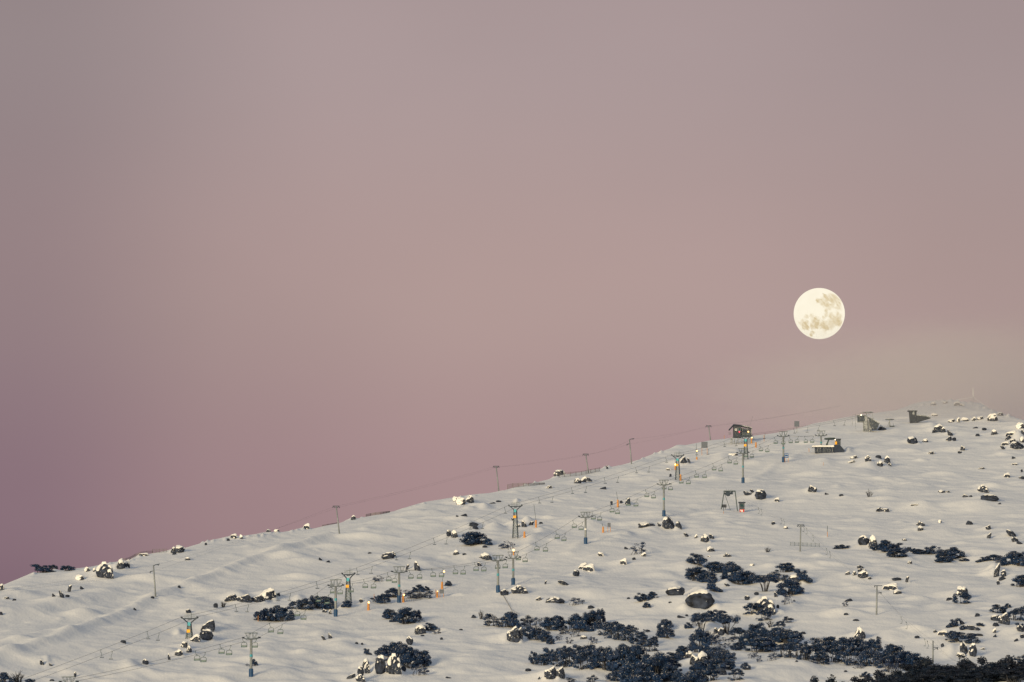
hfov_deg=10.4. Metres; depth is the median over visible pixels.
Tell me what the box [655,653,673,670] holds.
snow gum
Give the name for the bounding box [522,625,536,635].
snow gum
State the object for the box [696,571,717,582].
snow gum
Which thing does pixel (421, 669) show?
bush
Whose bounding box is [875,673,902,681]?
snow gum
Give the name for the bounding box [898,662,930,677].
snow gum
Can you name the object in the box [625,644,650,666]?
snow gum
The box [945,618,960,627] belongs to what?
snow gum
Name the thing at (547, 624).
snow gum
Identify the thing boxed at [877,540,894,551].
snow gum
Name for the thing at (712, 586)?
snow gum
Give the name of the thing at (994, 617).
boulder
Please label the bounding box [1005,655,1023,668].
snow gum
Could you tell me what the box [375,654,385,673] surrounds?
boulder
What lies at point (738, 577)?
snow gum
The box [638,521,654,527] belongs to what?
boulder
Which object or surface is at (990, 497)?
boulder
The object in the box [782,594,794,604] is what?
bush
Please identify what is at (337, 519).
drag lift pole
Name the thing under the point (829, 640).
snow gum
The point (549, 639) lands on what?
bush
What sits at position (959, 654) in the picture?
rock
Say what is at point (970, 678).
snow gum
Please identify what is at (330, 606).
bush
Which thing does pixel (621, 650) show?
snow gum
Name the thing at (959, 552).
snow gum
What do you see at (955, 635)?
snow gum
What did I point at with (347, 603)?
bush
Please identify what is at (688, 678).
snow gum
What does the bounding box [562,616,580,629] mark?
snow gum
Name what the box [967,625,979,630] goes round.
rock
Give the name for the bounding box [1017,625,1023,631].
rock
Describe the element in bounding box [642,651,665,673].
snow gum
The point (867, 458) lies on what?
boulder
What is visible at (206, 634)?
boulder
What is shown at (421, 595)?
bush
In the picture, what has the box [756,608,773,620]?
snow gum
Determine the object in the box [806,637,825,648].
bush
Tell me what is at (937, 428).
boulder
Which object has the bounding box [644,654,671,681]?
snow gum
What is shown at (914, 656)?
snow gum
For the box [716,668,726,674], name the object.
rock
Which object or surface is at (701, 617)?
snow gum
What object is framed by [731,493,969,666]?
drag rope
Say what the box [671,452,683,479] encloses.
lattice tower
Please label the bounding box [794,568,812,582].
snow gum
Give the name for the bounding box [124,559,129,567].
rock
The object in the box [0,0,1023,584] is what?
sky
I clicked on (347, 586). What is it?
lattice tower
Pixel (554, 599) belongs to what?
boulder
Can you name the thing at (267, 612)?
snow gum
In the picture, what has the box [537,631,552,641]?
snow gum
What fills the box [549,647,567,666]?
snow gum
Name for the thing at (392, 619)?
snow gum
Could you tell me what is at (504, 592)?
boulder
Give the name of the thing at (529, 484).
slatted fence
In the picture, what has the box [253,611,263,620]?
snow gum
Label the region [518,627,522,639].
boulder
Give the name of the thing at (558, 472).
rock
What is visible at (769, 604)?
boulder
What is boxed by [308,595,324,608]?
snow gum
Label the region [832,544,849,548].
bush
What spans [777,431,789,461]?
chairlift tower
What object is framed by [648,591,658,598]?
snow gum
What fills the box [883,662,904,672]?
bush
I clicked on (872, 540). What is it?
boulder
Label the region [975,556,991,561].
snow gum
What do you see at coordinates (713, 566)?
snow gum
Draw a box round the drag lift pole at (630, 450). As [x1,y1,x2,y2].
[629,438,633,463]
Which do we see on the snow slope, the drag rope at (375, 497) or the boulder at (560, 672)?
the boulder at (560, 672)
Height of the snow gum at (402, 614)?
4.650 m
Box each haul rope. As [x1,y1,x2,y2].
[15,415,858,681]
[33,416,861,680]
[63,435,811,680]
[79,435,820,680]
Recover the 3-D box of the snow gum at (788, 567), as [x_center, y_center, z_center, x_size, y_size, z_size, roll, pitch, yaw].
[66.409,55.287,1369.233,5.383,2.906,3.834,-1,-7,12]
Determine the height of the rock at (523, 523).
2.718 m
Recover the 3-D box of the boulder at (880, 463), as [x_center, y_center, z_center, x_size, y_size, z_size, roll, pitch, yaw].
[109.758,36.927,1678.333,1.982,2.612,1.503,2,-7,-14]
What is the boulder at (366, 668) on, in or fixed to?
on the snow slope
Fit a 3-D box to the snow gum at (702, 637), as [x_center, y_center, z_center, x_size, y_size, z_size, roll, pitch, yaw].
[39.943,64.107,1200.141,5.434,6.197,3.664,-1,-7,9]
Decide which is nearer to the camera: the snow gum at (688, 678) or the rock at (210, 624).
the snow gum at (688, 678)
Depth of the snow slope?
1362.67 m
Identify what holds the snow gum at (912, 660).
on the snow slope
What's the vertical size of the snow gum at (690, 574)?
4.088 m
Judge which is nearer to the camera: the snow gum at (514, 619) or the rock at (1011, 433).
the snow gum at (514, 619)
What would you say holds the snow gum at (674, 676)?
on the snow slope
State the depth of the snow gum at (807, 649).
1175.51 m
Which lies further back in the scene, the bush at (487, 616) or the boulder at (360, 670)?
the bush at (487, 616)
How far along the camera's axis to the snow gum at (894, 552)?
1403.10 m
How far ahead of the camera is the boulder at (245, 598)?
1299.81 m
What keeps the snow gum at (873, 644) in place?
on the snow slope
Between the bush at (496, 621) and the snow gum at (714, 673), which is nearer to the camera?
the snow gum at (714, 673)
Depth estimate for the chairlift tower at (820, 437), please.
1731.45 m
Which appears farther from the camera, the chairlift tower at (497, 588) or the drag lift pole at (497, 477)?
the drag lift pole at (497, 477)
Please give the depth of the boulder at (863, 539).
1427.57 m
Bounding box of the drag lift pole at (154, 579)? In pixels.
[150,564,158,596]
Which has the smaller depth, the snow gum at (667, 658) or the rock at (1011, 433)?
the snow gum at (667, 658)
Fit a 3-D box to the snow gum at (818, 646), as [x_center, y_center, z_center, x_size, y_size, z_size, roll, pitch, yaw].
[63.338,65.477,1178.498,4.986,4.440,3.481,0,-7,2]
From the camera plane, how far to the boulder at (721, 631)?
1235.21 m
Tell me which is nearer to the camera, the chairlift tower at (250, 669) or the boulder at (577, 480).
the chairlift tower at (250, 669)
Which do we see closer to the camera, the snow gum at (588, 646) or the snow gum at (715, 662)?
the snow gum at (715, 662)
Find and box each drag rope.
[1,406,837,591]
[3,409,820,589]
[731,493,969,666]
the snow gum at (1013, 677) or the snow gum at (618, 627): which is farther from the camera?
the snow gum at (618, 627)
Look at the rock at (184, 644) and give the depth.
1204.33 m
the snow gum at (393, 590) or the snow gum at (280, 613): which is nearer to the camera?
the snow gum at (280, 613)
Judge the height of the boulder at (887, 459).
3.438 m
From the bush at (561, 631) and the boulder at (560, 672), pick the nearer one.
the boulder at (560, 672)
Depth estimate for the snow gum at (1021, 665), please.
990.51 m
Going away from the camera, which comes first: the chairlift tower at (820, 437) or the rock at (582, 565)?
the rock at (582, 565)
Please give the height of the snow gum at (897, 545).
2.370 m
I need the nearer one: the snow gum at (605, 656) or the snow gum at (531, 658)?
the snow gum at (605, 656)
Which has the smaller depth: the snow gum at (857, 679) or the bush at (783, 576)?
the snow gum at (857, 679)
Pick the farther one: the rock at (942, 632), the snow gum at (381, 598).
the snow gum at (381, 598)
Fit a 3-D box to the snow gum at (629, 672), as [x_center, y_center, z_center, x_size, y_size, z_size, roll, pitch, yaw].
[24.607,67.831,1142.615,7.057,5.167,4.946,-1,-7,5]
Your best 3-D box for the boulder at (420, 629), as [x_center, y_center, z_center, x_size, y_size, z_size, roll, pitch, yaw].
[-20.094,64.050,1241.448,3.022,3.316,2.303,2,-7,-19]
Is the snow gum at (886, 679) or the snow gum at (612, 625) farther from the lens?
the snow gum at (612, 625)
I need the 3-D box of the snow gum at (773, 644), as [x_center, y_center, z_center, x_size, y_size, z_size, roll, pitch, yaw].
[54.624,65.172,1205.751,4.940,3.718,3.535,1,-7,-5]
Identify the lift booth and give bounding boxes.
[738,502,745,511]
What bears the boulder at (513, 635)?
on the snow slope
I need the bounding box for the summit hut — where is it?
[907,410,930,422]
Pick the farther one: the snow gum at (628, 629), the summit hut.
the summit hut
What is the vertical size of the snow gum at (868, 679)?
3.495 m
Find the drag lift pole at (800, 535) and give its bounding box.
[797,524,804,551]
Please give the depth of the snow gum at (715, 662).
1154.60 m
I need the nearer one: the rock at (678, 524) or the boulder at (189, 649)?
the boulder at (189, 649)
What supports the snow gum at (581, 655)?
on the snow slope
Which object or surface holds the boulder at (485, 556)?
on the snow slope
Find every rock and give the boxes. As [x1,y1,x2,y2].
[75,574,83,579]
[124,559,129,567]
[181,641,188,647]
[190,634,200,641]
[200,619,214,631]
[260,587,276,599]
[303,523,309,528]
[346,673,355,678]
[414,561,420,570]
[456,497,465,504]
[469,522,478,526]
[521,520,526,526]
[554,470,563,475]
[558,580,568,584]
[578,562,586,568]
[582,563,594,571]
[620,558,626,564]
[662,515,674,528]
[675,520,681,528]
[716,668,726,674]
[882,582,897,589]
[937,629,947,635]
[956,586,968,593]
[956,652,965,657]
[960,641,967,653]
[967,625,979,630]
[987,413,997,420]
[994,562,999,576]
[1005,430,1015,436]
[1006,529,1015,536]
[1010,440,1023,448]
[1011,537,1017,541]
[1016,422,1023,428]
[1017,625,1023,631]
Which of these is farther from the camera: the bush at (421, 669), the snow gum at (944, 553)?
the snow gum at (944, 553)
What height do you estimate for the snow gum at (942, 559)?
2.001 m
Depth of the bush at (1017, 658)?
1180.67 m
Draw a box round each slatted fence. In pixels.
[123,550,152,559]
[367,511,389,515]
[507,483,544,488]
[563,468,599,476]
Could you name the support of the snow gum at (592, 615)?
on the snow slope
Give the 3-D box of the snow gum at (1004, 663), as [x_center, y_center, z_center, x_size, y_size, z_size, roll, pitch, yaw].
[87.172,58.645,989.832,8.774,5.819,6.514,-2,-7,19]
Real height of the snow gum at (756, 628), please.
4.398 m
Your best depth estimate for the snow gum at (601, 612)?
1254.36 m
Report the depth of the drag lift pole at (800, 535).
1417.91 m
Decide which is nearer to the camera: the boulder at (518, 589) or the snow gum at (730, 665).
the snow gum at (730, 665)
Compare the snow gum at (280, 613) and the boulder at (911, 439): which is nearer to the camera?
the snow gum at (280, 613)
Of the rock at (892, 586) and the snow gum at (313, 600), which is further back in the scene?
the rock at (892, 586)
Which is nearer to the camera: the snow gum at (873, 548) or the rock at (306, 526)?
the snow gum at (873, 548)
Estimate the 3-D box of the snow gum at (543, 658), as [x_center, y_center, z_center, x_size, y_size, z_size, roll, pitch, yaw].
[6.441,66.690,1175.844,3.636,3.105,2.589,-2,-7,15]
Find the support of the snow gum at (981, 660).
on the snow slope
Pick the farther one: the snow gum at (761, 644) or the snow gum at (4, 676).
the snow gum at (761, 644)
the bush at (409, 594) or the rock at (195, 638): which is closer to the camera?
the rock at (195, 638)
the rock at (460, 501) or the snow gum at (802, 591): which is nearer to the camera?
the snow gum at (802, 591)
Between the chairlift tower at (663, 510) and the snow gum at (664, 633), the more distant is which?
the chairlift tower at (663, 510)
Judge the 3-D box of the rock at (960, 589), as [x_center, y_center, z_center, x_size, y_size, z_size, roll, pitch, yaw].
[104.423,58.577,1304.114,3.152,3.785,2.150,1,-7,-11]
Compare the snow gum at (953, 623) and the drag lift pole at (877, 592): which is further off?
the drag lift pole at (877, 592)
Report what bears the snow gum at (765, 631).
on the snow slope
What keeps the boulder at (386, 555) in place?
on the snow slope
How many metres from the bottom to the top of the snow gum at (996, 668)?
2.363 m
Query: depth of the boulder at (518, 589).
1310.42 m
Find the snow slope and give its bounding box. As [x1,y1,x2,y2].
[0,399,1023,681]
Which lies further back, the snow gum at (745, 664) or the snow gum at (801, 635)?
the snow gum at (801, 635)
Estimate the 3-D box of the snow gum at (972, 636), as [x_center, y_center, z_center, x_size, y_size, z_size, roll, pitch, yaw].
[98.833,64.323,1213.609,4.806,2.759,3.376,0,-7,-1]
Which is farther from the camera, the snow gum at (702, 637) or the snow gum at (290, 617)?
the snow gum at (290, 617)
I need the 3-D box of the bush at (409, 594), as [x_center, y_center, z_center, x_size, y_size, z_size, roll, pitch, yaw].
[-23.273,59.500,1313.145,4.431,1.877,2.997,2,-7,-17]
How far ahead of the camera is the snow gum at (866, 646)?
1175.43 m
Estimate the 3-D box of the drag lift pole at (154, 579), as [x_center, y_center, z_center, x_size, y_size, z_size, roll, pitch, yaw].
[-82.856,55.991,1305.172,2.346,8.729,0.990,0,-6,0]
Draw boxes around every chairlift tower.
[242,633,260,676]
[327,579,343,616]
[391,566,407,602]
[490,555,505,592]
[505,551,520,584]
[578,512,592,543]
[657,480,670,516]
[737,448,748,482]
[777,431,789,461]
[815,431,826,444]
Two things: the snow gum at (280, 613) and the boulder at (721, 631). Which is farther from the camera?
the snow gum at (280, 613)
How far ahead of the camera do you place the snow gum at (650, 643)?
1203.07 m
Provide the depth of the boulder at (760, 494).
1571.68 m
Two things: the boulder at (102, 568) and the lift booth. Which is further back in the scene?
the lift booth
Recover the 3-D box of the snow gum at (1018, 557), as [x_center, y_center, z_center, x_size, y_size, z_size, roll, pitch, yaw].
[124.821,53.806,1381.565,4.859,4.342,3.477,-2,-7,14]
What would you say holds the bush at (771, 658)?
on the snow slope
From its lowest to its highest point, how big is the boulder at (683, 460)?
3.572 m
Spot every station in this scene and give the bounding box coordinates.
[728,423,751,443]
[811,438,844,452]
[852,411,879,431]
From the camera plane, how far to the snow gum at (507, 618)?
1255.34 m
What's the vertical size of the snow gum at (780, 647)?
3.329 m
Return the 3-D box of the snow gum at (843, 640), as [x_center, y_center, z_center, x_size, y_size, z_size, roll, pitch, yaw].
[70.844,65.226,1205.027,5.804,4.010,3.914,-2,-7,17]
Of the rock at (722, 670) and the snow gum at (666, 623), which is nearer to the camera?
the rock at (722, 670)
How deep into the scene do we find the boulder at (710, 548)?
1419.39 m
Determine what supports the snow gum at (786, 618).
on the snow slope
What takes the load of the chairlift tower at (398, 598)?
on the snow slope
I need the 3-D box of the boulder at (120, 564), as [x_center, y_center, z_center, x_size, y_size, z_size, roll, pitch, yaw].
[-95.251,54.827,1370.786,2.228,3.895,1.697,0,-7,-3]
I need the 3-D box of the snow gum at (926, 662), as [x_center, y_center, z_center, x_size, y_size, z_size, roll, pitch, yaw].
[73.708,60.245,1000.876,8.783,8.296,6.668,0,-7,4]
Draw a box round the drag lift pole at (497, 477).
[493,466,498,490]
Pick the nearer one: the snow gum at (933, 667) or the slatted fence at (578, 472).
the snow gum at (933, 667)
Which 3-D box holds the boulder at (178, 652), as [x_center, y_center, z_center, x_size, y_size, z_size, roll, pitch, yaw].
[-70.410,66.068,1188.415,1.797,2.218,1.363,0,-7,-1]
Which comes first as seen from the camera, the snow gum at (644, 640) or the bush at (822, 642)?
the bush at (822, 642)
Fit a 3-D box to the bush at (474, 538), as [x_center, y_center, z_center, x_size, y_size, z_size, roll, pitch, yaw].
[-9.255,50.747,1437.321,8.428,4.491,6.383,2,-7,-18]
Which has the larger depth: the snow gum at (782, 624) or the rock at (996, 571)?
the rock at (996, 571)
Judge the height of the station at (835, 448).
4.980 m
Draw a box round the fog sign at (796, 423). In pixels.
[794,421,798,426]
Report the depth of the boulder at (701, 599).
1276.78 m
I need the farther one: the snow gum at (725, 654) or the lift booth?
the lift booth
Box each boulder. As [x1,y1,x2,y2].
[96,561,113,578]
[117,558,124,568]
[170,545,184,552]
[175,649,182,655]
[186,645,191,652]
[200,629,213,640]
[224,593,236,601]
[236,594,252,602]
[251,594,264,601]
[356,674,365,681]
[357,666,363,675]
[362,658,368,667]
[364,662,369,672]
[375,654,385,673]
[381,552,393,558]
[387,653,401,673]
[406,636,412,644]
[414,624,425,634]
[451,530,457,537]
[466,495,473,502]
[479,552,491,559]
[500,589,508,595]
[507,626,519,642]
[511,585,528,593]
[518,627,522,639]
[544,665,555,679]
[545,596,564,602]
[556,666,564,678]
[573,569,579,575]
[574,478,580,483]
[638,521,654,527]
[665,585,684,595]
[680,456,686,462]
[685,589,714,608]
[685,651,693,657]
[690,653,699,664]
[697,651,708,661]
[700,534,708,541]
[706,546,714,551]
[717,628,724,635]
[755,489,766,499]
[757,596,775,614]
[789,574,800,581]
[808,485,816,491]
[854,626,865,638]
[858,535,869,544]
[858,569,867,577]
[865,455,871,461]
[868,534,877,546]
[877,460,882,466]
[884,455,889,463]
[893,589,901,593]
[907,436,917,443]
[916,520,924,525]
[932,424,943,432]
[969,643,976,656]
[977,484,988,492]
[981,494,998,500]
[990,614,998,620]
[998,612,1009,624]
[1001,569,1005,576]
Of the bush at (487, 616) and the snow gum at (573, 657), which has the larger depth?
the bush at (487, 616)
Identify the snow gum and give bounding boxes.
[0,672,13,681]
[31,564,54,572]
[60,565,75,570]
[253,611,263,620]
[257,608,274,620]
[268,605,285,621]
[274,606,294,621]
[286,614,294,620]
[289,601,300,608]
[296,598,313,609]
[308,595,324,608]
[364,648,372,654]
[373,647,397,660]
[375,593,390,603]
[382,609,397,618]
[382,641,407,656]
[384,587,401,597]
[388,644,415,658]
[389,613,398,621]
[395,606,416,623]
[400,649,423,667]
[408,610,421,619]
[414,650,431,666]
[424,622,437,630]
[499,612,517,626]
[506,612,521,627]
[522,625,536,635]
[527,627,550,639]
[528,651,538,664]
[535,653,550,665]
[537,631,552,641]
[539,615,564,630]
[543,647,558,661]
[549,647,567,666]
[556,646,575,667]
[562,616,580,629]
[564,648,581,664]
[570,644,585,660]
[571,613,595,631]
[572,649,594,669]
[582,609,602,625]
[583,644,596,650]
[585,646,603,667]
[592,646,620,669]
[593,608,605,623]
[594,621,613,634]
[601,621,622,637]
[605,644,631,670]
[605,671,625,681]
[611,624,631,639]
[616,662,645,681]
[620,624,639,641]
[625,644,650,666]
[628,632,647,643]
[630,669,663,681]
[634,592,651,601]
[637,636,651,646]
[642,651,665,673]
[644,640,659,651]
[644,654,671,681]
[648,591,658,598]
[655,628,674,637]
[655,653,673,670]
[656,619,673,630]
[659,665,680,681]
[666,652,684,660]
[669,659,681,672]
[673,670,695,681]
[675,645,691,655]
[679,674,703,681]
[684,566,708,580]
[685,553,706,565]
[687,627,710,651]
[689,660,713,672]
[691,612,712,630]
[692,670,710,681]
[695,645,709,655]
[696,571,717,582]
[698,667,723,681]
[702,561,722,572]
[703,658,727,669]
[705,578,721,591]
[705,609,719,621]
[706,646,724,659]
[710,635,716,644]
[713,561,734,572]
[714,610,725,615]
[714,614,740,634]
[714,649,736,661]
[720,564,744,578]
[721,660,735,669]
[727,570,753,584]
[727,668,744,680]
[728,627,744,638]
[738,630,759,645]
[740,662,750,669]
[742,571,759,583]
[743,602,764,613]
[744,622,765,637]
[744,637,773,651]
[751,574,778,591]
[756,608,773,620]
[762,627,776,637]
[766,627,787,642]
[767,638,777,651]
[772,643,794,656]
[773,621,785,628]
[774,562,794,571]
[774,629,799,643]
[775,578,802,594]
[782,616,793,622]
[783,642,803,657]
[788,586,804,593]
[792,631,804,643]
[793,641,814,660]
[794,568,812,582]
[805,643,825,660]
[809,651,829,664]
[809,674,836,681]
[816,636,838,648]
[824,644,842,661]
[830,636,855,649]
[834,645,852,662]
[842,645,863,665]
[848,637,865,646]
[850,675,874,681]
[855,643,873,663]
[859,650,879,666]
[862,638,882,651]
[863,678,882,681]
[866,669,889,681]
[867,651,880,663]
[869,544,877,550]
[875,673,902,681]
[876,651,899,667]
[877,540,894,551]
[879,644,910,664]
[881,676,905,681]
[886,548,908,557]
[891,543,902,548]
[891,669,907,674]
[891,672,919,677]
[891,678,908,681]
[896,651,915,665]
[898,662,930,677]
[904,652,924,665]
[905,675,951,681]
[912,549,928,553]
[915,656,932,673]
[918,663,955,673]
[921,545,936,554]
[923,669,970,681]
[935,549,957,558]
[935,556,953,562]
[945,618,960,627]
[945,631,959,639]
[946,661,977,670]
[946,673,992,681]
[948,632,972,642]
[949,547,966,557]
[952,592,971,603]
[957,655,986,669]
[959,633,980,643]
[968,662,1004,670]
[972,670,1008,681]
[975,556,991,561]
[982,667,1017,675]
[987,658,1018,668]
[988,554,1001,559]
[989,604,1007,612]
[990,670,1023,681]
[1000,551,1023,565]
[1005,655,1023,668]
[1006,663,1023,669]
[1007,607,1023,620]
[1010,574,1023,586]
[1012,551,1023,566]
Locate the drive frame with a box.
[721,491,737,510]
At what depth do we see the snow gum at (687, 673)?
1136.97 m
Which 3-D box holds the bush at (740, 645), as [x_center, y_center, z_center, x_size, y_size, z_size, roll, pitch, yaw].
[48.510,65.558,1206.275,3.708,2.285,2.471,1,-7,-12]
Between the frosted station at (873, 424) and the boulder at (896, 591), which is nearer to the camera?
the boulder at (896, 591)
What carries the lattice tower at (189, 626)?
on the snow slope
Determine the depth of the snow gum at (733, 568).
1355.16 m
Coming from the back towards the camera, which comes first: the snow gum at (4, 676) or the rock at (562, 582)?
the rock at (562, 582)
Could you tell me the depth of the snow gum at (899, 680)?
952.82 m
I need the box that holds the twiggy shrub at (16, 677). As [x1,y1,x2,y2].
[11,670,23,681]
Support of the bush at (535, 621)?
on the snow slope
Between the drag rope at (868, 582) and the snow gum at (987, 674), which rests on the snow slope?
the snow gum at (987, 674)
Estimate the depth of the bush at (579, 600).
1294.83 m
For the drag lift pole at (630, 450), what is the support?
on the snow slope
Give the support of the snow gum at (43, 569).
on the snow slope
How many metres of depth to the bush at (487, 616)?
1257.91 m
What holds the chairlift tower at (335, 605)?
on the snow slope
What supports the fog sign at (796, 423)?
on the snow slope
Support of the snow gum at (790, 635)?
on the snow slope
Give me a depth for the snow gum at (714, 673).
1141.18 m
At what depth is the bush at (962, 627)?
1230.76 m
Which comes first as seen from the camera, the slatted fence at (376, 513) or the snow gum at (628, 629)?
the snow gum at (628, 629)
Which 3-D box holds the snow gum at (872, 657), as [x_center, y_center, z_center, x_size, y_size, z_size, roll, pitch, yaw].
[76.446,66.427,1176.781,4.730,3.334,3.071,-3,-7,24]
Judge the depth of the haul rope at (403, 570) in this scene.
1297.73 m
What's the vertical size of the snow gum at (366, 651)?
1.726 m
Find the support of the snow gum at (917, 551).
on the snow slope
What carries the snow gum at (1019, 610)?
on the snow slope
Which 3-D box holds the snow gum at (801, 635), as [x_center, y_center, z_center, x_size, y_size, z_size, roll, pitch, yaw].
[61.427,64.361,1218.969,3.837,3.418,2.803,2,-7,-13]
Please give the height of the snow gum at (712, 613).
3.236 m
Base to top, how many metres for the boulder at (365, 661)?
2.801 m
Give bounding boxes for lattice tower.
[181,612,198,637]
[341,570,355,601]
[508,502,522,538]
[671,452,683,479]
[739,433,751,458]
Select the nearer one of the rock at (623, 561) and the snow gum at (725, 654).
the snow gum at (725, 654)
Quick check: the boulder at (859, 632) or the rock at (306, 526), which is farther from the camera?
the rock at (306, 526)
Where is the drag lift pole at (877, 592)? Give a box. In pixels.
[874,585,881,614]
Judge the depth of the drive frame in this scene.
1546.65 m
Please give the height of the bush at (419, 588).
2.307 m
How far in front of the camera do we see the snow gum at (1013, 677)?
950.15 m
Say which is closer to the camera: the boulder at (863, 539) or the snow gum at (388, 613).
the snow gum at (388, 613)
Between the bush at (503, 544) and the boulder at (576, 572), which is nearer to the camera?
the boulder at (576, 572)
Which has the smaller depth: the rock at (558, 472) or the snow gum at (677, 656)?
the snow gum at (677, 656)
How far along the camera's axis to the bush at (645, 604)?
1280.06 m
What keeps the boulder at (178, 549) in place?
on the snow slope
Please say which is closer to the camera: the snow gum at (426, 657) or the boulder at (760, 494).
the snow gum at (426, 657)
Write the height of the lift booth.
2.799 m
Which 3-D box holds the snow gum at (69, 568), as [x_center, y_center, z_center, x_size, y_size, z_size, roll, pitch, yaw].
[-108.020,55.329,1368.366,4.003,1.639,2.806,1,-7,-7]
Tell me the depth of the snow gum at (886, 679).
967.14 m
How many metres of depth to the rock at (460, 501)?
1547.59 m
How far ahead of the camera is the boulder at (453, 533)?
1451.18 m
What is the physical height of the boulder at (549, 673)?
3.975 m
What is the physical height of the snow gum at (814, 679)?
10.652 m
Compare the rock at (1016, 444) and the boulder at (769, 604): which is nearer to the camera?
the boulder at (769, 604)
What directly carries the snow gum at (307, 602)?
on the snow slope
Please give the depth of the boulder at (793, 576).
1343.56 m
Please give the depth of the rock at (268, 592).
1307.79 m
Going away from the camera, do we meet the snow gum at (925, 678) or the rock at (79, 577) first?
the snow gum at (925, 678)
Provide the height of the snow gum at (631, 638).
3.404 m
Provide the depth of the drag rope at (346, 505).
1417.74 m
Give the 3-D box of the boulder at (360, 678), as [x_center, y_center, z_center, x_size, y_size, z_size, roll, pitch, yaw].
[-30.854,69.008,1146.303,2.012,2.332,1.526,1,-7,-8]
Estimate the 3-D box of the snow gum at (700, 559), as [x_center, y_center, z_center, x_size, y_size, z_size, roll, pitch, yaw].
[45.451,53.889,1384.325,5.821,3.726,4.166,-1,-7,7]
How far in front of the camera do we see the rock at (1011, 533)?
1449.71 m
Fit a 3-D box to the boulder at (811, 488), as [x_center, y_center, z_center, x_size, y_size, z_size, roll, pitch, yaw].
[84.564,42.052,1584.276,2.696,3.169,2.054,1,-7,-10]
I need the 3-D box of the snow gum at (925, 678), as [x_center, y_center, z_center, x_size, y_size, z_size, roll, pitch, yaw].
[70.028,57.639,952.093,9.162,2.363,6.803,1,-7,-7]
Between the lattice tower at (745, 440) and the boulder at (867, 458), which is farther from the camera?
the lattice tower at (745, 440)
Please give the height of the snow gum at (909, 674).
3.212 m
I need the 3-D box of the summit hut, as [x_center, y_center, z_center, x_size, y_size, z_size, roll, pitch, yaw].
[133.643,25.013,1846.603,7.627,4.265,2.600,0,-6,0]
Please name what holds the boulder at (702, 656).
on the snow slope
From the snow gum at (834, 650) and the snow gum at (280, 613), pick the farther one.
the snow gum at (280, 613)
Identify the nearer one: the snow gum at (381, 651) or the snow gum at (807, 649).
the snow gum at (807, 649)
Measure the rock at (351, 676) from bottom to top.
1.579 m
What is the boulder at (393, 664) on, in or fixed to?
on the snow slope
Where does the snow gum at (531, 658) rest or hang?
on the snow slope
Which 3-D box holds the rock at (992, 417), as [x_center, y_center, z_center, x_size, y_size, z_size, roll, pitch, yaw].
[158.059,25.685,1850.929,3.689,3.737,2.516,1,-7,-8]
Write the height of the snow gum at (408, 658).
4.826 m
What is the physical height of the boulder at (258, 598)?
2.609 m
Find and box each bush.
[252,659,258,665]
[322,597,333,609]
[340,600,351,606]
[404,592,420,597]
[411,665,429,674]
[412,584,424,591]
[413,593,424,597]
[423,590,432,598]
[459,531,492,545]
[482,613,498,625]
[493,616,506,626]
[498,541,514,549]
[520,615,534,625]
[532,617,543,626]
[546,637,554,643]
[558,628,569,633]
[564,677,575,681]
[569,597,584,605]
[570,630,579,636]
[586,674,598,681]
[588,636,597,643]
[629,542,646,553]
[642,602,650,607]
[684,622,693,628]
[710,639,723,646]
[729,642,746,649]
[767,654,776,660]
[773,572,787,580]
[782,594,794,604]
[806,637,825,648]
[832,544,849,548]
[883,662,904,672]
[959,625,966,629]
[1015,655,1023,664]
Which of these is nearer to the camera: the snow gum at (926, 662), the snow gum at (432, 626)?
the snow gum at (926, 662)
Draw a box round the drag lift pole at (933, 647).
[932,641,937,663]
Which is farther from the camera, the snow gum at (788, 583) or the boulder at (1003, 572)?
the boulder at (1003, 572)
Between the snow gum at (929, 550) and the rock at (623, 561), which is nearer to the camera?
the rock at (623, 561)
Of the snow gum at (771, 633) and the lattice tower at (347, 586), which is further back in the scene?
the lattice tower at (347, 586)
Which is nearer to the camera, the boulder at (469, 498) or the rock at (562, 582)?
the rock at (562, 582)
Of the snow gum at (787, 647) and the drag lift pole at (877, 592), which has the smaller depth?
the snow gum at (787, 647)
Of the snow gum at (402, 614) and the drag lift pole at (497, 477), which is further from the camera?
the drag lift pole at (497, 477)
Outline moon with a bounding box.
[794,288,844,338]
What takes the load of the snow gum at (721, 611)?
on the snow slope
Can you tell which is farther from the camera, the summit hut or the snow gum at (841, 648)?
the summit hut
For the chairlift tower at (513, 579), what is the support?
on the snow slope
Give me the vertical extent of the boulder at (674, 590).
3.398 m
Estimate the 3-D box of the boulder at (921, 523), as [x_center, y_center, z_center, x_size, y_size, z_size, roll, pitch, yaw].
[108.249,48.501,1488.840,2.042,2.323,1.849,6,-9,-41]
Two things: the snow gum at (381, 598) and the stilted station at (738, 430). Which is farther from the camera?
the stilted station at (738, 430)
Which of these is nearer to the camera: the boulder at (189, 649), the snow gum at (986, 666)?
the snow gum at (986, 666)
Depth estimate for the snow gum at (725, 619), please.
1236.58 m
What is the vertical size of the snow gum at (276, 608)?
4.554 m
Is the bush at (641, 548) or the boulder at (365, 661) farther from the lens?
the bush at (641, 548)
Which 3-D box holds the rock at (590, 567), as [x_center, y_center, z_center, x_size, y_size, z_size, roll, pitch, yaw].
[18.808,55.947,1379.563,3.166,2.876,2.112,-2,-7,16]
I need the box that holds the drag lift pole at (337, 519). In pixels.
[333,506,339,533]
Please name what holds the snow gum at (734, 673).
on the snow slope
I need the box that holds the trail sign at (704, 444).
[701,442,707,447]
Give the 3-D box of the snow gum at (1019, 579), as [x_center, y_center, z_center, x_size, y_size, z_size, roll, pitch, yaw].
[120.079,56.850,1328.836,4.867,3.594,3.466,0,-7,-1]
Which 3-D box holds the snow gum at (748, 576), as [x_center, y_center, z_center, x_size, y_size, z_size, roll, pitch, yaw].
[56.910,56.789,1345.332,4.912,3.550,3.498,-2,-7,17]

